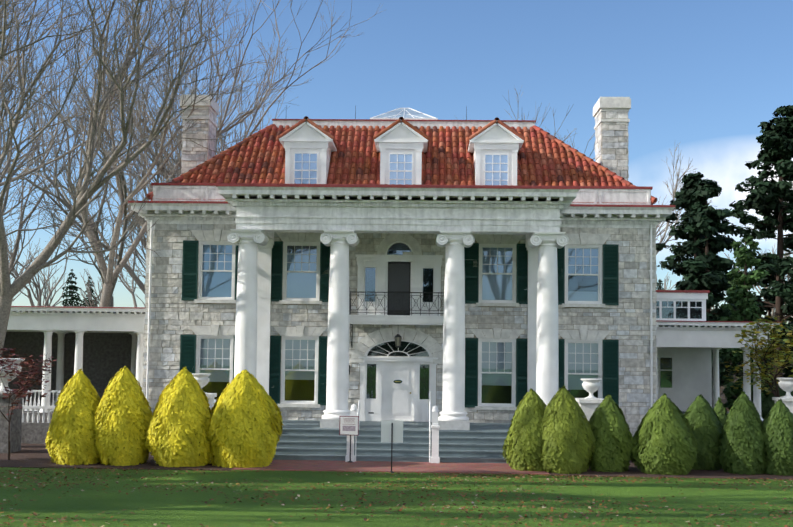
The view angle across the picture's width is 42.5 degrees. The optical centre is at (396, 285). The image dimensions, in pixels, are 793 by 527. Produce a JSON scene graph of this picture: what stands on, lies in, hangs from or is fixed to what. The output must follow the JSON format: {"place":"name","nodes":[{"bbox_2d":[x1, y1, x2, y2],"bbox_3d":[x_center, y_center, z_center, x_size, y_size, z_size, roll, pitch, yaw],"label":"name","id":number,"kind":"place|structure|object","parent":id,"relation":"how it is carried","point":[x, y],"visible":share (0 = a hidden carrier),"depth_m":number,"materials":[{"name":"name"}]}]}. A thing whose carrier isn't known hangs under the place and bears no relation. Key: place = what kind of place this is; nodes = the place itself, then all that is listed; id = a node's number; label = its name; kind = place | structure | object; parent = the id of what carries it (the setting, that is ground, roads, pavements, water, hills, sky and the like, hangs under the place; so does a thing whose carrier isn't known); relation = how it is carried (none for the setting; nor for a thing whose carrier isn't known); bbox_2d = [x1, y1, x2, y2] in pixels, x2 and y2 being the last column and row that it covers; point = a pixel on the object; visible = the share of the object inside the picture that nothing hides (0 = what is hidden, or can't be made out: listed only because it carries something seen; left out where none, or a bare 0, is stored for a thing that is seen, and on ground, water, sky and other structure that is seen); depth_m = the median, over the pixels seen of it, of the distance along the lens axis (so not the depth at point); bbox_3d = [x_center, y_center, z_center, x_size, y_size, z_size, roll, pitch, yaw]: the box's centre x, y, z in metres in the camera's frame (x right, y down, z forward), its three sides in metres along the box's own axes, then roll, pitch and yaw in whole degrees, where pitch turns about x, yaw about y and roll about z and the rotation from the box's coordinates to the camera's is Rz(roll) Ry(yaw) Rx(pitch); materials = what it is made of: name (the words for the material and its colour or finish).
{"place":"outdoors","nodes":[
{"label":"outdoors","id":0,"kind":"place"},
{"bbox_2d":[0,363,792,526],"bbox_3d":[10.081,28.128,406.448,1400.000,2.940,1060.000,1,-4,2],"label":"lawn","id":1,"kind":"structure","parent":0,"point":[189,511],"depth_m":20.85,"materials":[{"name":"green plant"}]},
{"bbox_2d":[0,332,131,401],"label":"veranda walls","id":2,"kind":"structure","parent":1,"relation":"on","point":[106,357],"depth_m":46.83,"materials":[{"name":"stone"}]},
{"bbox_2d":[0,0,381,356],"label":"bare trees","id":3,"kind":"object","parent":1,"relation":"on","point":[82,192],"visible":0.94,"depth_m":42.47,"materials":[{"name":"brown plant"}]},
{"bbox_2d":[0,39,711,294],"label":"bare trees","id":4,"kind":"object","parent":1,"relation":"on","point":[133,275],"visible":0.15,"depth_m":75.61,"materials":[{"name":"brown plant"}]},
{"bbox_2d":[348,423,394,472],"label":"sign posts","id":5,"kind":"object","parent":1,"relation":"on","point":[350,461],"visible":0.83,"depth_m":29.47,"materials":[{"name":"metal"}]},
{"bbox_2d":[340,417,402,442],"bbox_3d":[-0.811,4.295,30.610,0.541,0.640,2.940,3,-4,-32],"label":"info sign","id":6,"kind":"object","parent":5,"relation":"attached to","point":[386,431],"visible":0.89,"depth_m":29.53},
{"bbox_2d":[339,416,358,435],"bbox_3d":[-1.477,4.377,31.751,0.600,0.600,0.031,1,-4,2],"label":"sign frame","id":7,"kind":"object","parent":6,"relation":"attached to","point":[353,424],"visible":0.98,"depth_m":31.75,"materials":[{"name":"white metal"}]},
{"bbox_2d":[343,426,354,430],"bbox_3d":[-1.478,4.456,31.732,0.400,0.160,0.003,1,-4,2],"label":"info sign picture","id":8,"kind":"object","parent":6,"relation":"attached to","point":[348,428],"visible":1,"depth_m":31.73},
{"bbox_2d":[0,393,762,452],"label":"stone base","id":9,"kind":"object","parent":1,"relation":"on","point":[29,432],"visible":0.25,"depth_m":33.97,"materials":[{"name":"grey stone"}]},
{"bbox_2d":[232,460,548,474],"bbox_3d":[-0.137,5.546,31.441,9.200,0.080,3.850,1,-4,2],"label":"brick landing","id":10,"kind":"object","parent":1,"relation":"on","point":[385,466],"visible":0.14,"depth_m":30.47,"materials":[{"name":"red brick"}]},
{"bbox_2d":[345,400,439,462],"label":"stair posts","id":11,"kind":"object","parent":10,"relation":"on","point":[435,427],"visible":0.81,"depth_m":31.88,"materials":[{"name":"paint"}]},
{"bbox_2d":[273,420,510,462],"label":"steps","id":12,"kind":"object","parent":1,"relation":"on","point":[313,440],"visible":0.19,"depth_m":32.76,"materials":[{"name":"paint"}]},
{"bbox_2d":[320,418,469,429],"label":"column plinths","id":13,"kind":"object","parent":12,"relation":"on","point":[444,425],"depth_m":33.76,"materials":[{"name":"white stone"}]},
{"bbox_2d":[7,292,779,422],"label":"white wing trim","id":14,"kind":"structure","parent":1,"relation":"on","point":[687,349],"depth_m":40.17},
{"bbox_2d":[0,358,792,398],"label":"urn planters","id":15,"kind":"object","parent":14,"relation":"on","point":[591,386],"visible":0.77,"depth_m":33.46,"materials":[{"name":"white stone"}]},
{"bbox_2d":[0,466,792,526],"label":"fallen leaves","id":16,"kind":"object","parent":1,"relation":"on","point":[403,504],"visible":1,"depth_m":22.30,"materials":[{"name":"brown plant"}]},
{"bbox_2d":[0,443,792,479],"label":"mulch beds","id":17,"kind":"object","parent":1,"relation":"on","point":[32,456],"visible":0.1,"depth_m":30.04,"materials":[{"name":"brown soil"}]},
{"bbox_2d":[0,341,56,459],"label":"red maple","id":18,"kind":"object","parent":17,"relation":"on","point":[22,387],"depth_m":31.58,"materials":[{"name":"red plant"}]},
{"bbox_2d":[45,366,792,475],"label":"bushes","id":19,"kind":"object","parent":17,"relation":"on","point":[238,424],"visible":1,"depth_m":30.11,"materials":[{"name":"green plant"}]},
{"bbox_2d":[7,216,792,373],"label":"distant bare woods","id":20,"kind":"object","parent":1,"relation":"on","point":[46,285],"visible":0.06,"depth_m":150.49,"materials":[{"name":"brown plant"}]},
{"bbox_2d":[61,105,792,407],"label":"conifer","id":21,"kind":"object","parent":1,"relation":"on","point":[700,219],"depth_m":62.60,"materials":[{"name":"green plant"}]},
{"bbox_2d":[724,309,792,396],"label":"yellow tree","id":22,"kind":"object","parent":1,"relation":"on","point":[771,348],"depth_m":37.58,"materials":[{"name":"plant"}]},
{"bbox_2d":[727,379,792,417],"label":"understorey shrubs","id":23,"kind":"object","parent":1,"relation":"on","point":[767,403],"visible":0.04,"depth_m":47.95,"materials":[{"name":"green plant"}]},
{"bbox_2d":[0,0,792,323],"label":"sky","id":24,"kind":"structure","parent":0,"point":[702,76],"materials":[{"name":"blue"}]},
{"bbox_2d":[395,337,400,345],"bbox_3d":[0.053,2.048,36.938,0.230,0.320,0.199,1,-4,2],"label":"lantern glass","id":25,"kind":"object","parent":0,"point":[398,343],"visible":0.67,"depth_m":36.86,"materials":[{"name":"grey glass"}]},
{"bbox_2d":[200,273,597,389],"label":"house curtains","id":26,"kind":"object","parent":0,"point":[309,281],"depth_m":37.71,"materials":[{"name":"white fabric"}]},
{"bbox_2d":[389,264,408,309],"bbox_3d":[0.094,0.136,37.696,0.840,1.950,0.020,1,-4,2],"label":"screen door","id":27,"kind":"structure","parent":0,"point":[398,277],"depth_m":37.70,"materials":[{"name":"black metal"}]},
{"bbox_2d":[142,109,656,436],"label":"house stone blocks","id":28,"kind":"structure","parent":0,"point":[174,321],"depth_m":37.58,"materials":[{"name":"grey stone"}]},
{"bbox_2d":[11,108,781,421],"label":"house trim","id":29,"kind":"structure","parent":28,"relation":"attached to","point":[395,401],"depth_m":37.36,"materials":[{"name":"white wood"}]},
{"bbox_2d":[294,154,507,184],"bbox_3d":[0.163,-4.308,38.494,8.040,1.280,0.001,1,-4,2],"label":"dormer glass","id":30,"kind":"object","parent":29,"relation":"in","point":[400,175],"visible":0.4,"depth_m":38.50,"materials":[{"name":"glass"}]},
{"bbox_2d":[374,109,432,117],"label":"skylight glass","id":31,"kind":"object","parent":29,"relation":"in","point":[398,111],"depth_m":43.20,"materials":[{"name":"clear glass"}]},
{"bbox_2d":[349,105,466,413],"bbox_3d":[0.156,-1.398,39.335,9.824,12.453,5.358,1,-4,2],"label":"house ironwork","id":32,"kind":"object","parent":29,"relation":"attached to","point":[398,312],"visible":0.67,"depth_m":36.61,"materials":[{"name":"black metal"}]},
{"bbox_2d":[180,240,618,406],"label":"shutters","id":33,"kind":"object","parent":28,"relation":"attached to","point":[471,256],"visible":0.52,"depth_m":37.44,"materials":[{"name":"green wood"}]},
{"bbox_2d":[146,116,656,204],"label":"house roof tiles","id":34,"kind":"object","parent":28,"relation":"on","point":[544,158],"visible":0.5,"depth_m":39.70,"materials":[{"name":"red tile"}]},
{"bbox_2d":[129,120,674,241],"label":"roof trim","id":35,"kind":"structure","parent":28,"relation":"on","point":[269,211],"depth_m":34.40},
{"bbox_2d":[180,94,792,421],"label":"trim","id":36,"kind":"structure","parent":28,"relation":"attached to","point":[588,407],"depth_m":37.53,"materials":[{"name":"white stone"}]},
{"bbox_2d":[143,109,655,435],"bbox_3d":[0.267,-0.535,43.655,18.800,13.620,12.000,1,-4,2],"label":"house wall mortar","id":37,"kind":"object","parent":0,"point":[504,307],"depth_m":37.52,"materials":[{"name":"grey concrete"}]},
{"bbox_2d":[202,245,597,296],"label":"windows","id":38,"kind":"structure","parent":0,"point":[490,253],"depth_m":37.92,"materials":[{"name":"glass"}]},
{"bbox_2d":[200,243,701,403],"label":"window frames","id":39,"kind":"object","parent":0,"point":[289,253],"visible":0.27,"depth_m":37.60,"materials":[{"name":"white wood"}]},
{"bbox_2d":[202,243,701,403],"bbox_3d":[1.870,-1.367,42.177,21.570,13.320,8.755,1,-4,2],"label":"house interior","id":40,"kind":"object","parent":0,"point":[664,375],"visible":0.15,"depth_m":38.66,"materials":[{"name":"black"}]}
]}

